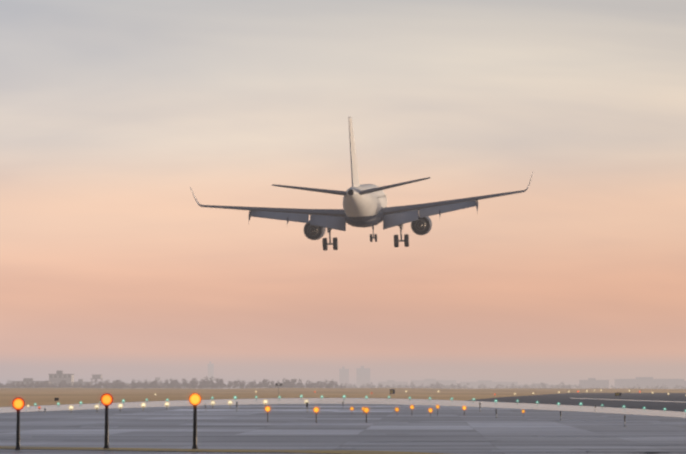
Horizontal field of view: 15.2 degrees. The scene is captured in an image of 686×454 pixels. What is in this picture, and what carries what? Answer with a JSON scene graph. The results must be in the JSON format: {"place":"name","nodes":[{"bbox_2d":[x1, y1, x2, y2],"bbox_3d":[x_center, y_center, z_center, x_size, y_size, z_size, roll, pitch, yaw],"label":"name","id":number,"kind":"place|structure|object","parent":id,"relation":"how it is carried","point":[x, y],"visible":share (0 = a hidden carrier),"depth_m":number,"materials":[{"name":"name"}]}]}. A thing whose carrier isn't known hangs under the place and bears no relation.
{"place":"outdoors","nodes":[
{"label":"outdoors","id":0,"kind":"place"},
{"bbox_2d":[208,361,213,388],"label":"tower","id":1,"kind":"structure","parent":0,"point":[210,370],"depth_m":6494.42,"materials":[{"name":"grey concrete"}]},
{"bbox_2d":[0,393,559,406],"bbox_3d":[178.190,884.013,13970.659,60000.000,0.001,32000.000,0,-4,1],"label":"ground","id":2,"kind":"structure","parent":0,"point":[29,399],"depth_m":248.30,"materials":[{"name":"brown plant"}]},
{"bbox_2d":[11,378,50,387],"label":"building","id":3,"kind":"structure","parent":2,"relation":"on","point":[27,380],"depth_m":1699.42,"materials":[{"name":"grey concrete"}]},
{"bbox_2d":[48,371,73,387],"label":"distant building","id":4,"kind":"structure","parent":2,"relation":"on","point":[58,377],"depth_m":1749.31,"materials":[{"name":"grey concrete"}]},
{"bbox_2d":[74,379,90,384],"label":"building","id":5,"kind":"structure","parent":2,"relation":"on","point":[81,381],"depth_m":1898.92,"materials":[{"name":"grey concrete"}]},
{"bbox_2d":[129,382,207,388],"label":"block","id":6,"kind":"structure","parent":2,"relation":"on","point":[166,386],"depth_m":4595.92,"materials":[{"name":"grey concrete"}]},
{"bbox_2d":[0,376,685,388],"bbox_3d":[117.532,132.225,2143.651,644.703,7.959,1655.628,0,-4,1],"label":"tree line","id":7,"kind":"object","parent":2,"relation":"on","point":[220,384],"visible":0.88,"depth_m":1463.13,"materials":[{"name":"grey plant"}]},
{"bbox_2d":[378,380,407,387],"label":"block","id":8,"kind":"structure","parent":2,"relation":"on","point":[389,383],"depth_m":4291.09,"materials":[{"name":"grey concrete"}]},
{"bbox_2d":[411,379,455,388],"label":"block","id":9,"kind":"structure","parent":2,"relation":"on","point":[426,382],"depth_m":4489.88,"materials":[{"name":"grey concrete"}]},
{"bbox_2d":[460,380,517,388],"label":"block","id":10,"kind":"structure","parent":2,"relation":"on","point":[486,383],"depth_m":4289.03,"materials":[{"name":"grey concrete"}]},
{"bbox_2d":[516,384,573,388],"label":"block","id":11,"kind":"structure","parent":2,"relation":"on","point":[547,386],"depth_m":3290.33,"materials":[{"name":"grey concrete"}]},
{"bbox_2d":[464,393,685,411],"bbox_3d":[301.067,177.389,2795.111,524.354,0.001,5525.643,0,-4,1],"label":"runway","id":12,"kind":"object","parent":2,"relation":"on","point":[595,399],"visible":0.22,"depth_m":155.74,"materials":[{"name":"grey asphalt"}]},
{"bbox_2d":[573,398,685,402],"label":"runway marking","id":13,"kind":"object","parent":12,"relation":"on","point":[629,400],"visible":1,"depth_m":154.56,"materials":[{"name":"white paint"}]},
{"bbox_2d":[579,378,608,388],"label":"block","id":14,"kind":"structure","parent":2,"relation":"on","point":[589,383],"depth_m":3289.84,"materials":[{"name":"grey concrete"}]},
{"bbox_2d":[614,377,683,388],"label":"block","id":15,"kind":"structure","parent":2,"relation":"on","point":[642,382],"depth_m":3488.36,"materials":[{"name":"grey concrete"}]},
{"bbox_2d":[0,398,685,453],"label":"tarmac","id":16,"kind":"structure","parent":0,"point":[171,427],"depth_m":42.38,"materials":[{"name":"grey asphalt"}]},
{"bbox_2d":[12,397,24,449],"bbox_3d":[-3.541,2.122,28.045,0.233,0.622,0.098,0,-4,-6],"label":"guard light","id":17,"kind":"object","parent":16,"relation":"on","point":[18,404],"visible":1,"depth_m":28.02,"materials":[{"name":"orange"}]},
{"bbox_2d":[189,393,200,448],"bbox_3d":[-1.628,2.114,28.302,0.234,0.671,0.098,0,-4,-3],"label":"guard light","id":18,"kind":"object","parent":16,"relation":"on","point":[194,399],"visible":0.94,"depth_m":28.28,"materials":[{"name":"orange"}]},
{"bbox_2d":[0,446,443,453],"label":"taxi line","id":19,"kind":"object","parent":16,"relation":"on","point":[232,450],"visible":0.98,"depth_m":27.50,"materials":[{"name":"yellow paint"}]},
{"bbox_2d":[100,393,112,448],"bbox_3d":[-2.612,2.124,28.436,0.235,0.668,0.099,0,-4,-4],"label":"guard light","id":20,"kind":"object","parent":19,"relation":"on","point":[106,399],"visible":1,"depth_m":28.41,"materials":[{"name":"orange"}]},
{"bbox_2d":[265,406,270,421],"bbox_3d":[-1.527,3.768,52.227,0.242,0.390,0.087,0,-4,1],"label":"runway light","id":21,"kind":"object","parent":16,"relation":"on","point":[267,409],"visible":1,"depth_m":52.21,"materials":[{"name":"orange"}]},
{"bbox_2d":[313,407,318,422],"bbox_3d":[-0.528,3.688,50.886,0.236,0.380,0.082,0,-4,1],"label":"runway light","id":22,"kind":"object","parent":16,"relation":"on","point":[315,409],"visible":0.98,"depth_m":50.87,"materials":[{"name":"orange"}]},
{"bbox_2d":[0,398,685,417],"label":"runway shoulder","id":23,"kind":"object","parent":16,"relation":"on","point":[388,401],"visible":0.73,"depth_m":113.08,"materials":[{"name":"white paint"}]},
{"bbox_2d":[0,419,685,453],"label":"pavement patches","id":24,"kind":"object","parent":16,"relation":"on","point":[583,450],"visible":1,"depth_m":33.11,"materials":[{"name":"grey asphalt"}]},
{"bbox_2d":[363,407,368,422],"bbox_3d":[0.462,3.690,50.874,0.236,0.374,0.081,0,-4,1],"label":"runway light","id":25,"kind":"object","parent":16,"relation":"on","point":[366,410],"visible":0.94,"depth_m":50.85,"materials":[{"name":"orange"}]},
{"bbox_2d":[0,388,685,392],"bbox_3d":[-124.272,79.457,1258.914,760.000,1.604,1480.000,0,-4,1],"label":"rise grass","id":26,"kind":"structure","parent":0,"point":[285,390],"depth_m":747.91,"materials":[{"name":"brown plant"}]},
{"bbox_2d":[90,375,103,387],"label":"building","id":27,"kind":"structure","parent":26,"relation":"on","point":[96,377],"depth_m":1749.38,"materials":[{"name":"concrete"}]},
{"bbox_2d":[0,0,685,388],"label":"sky","id":28,"kind":"structure","parent":0,"point":[112,267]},
{"bbox_2d":[339,367,348,385],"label":"tower","id":29,"kind":"structure","parent":0,"point":[343,375],"depth_m":4792.09,"materials":[{"name":"grey concrete"}]},
{"bbox_2d":[190,116,532,250],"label":"airliner","id":30,"kind":"object","parent":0,"point":[364,205],"visible":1,"depth_m":212.92,"materials":[{"name":"white paint"}]},
{"bbox_2d":[356,366,369,387],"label":"tower","id":31,"kind":"structure","parent":0,"point":[362,375],"depth_m":4791.61,"materials":[{"name":"grey concrete"}]}
]}

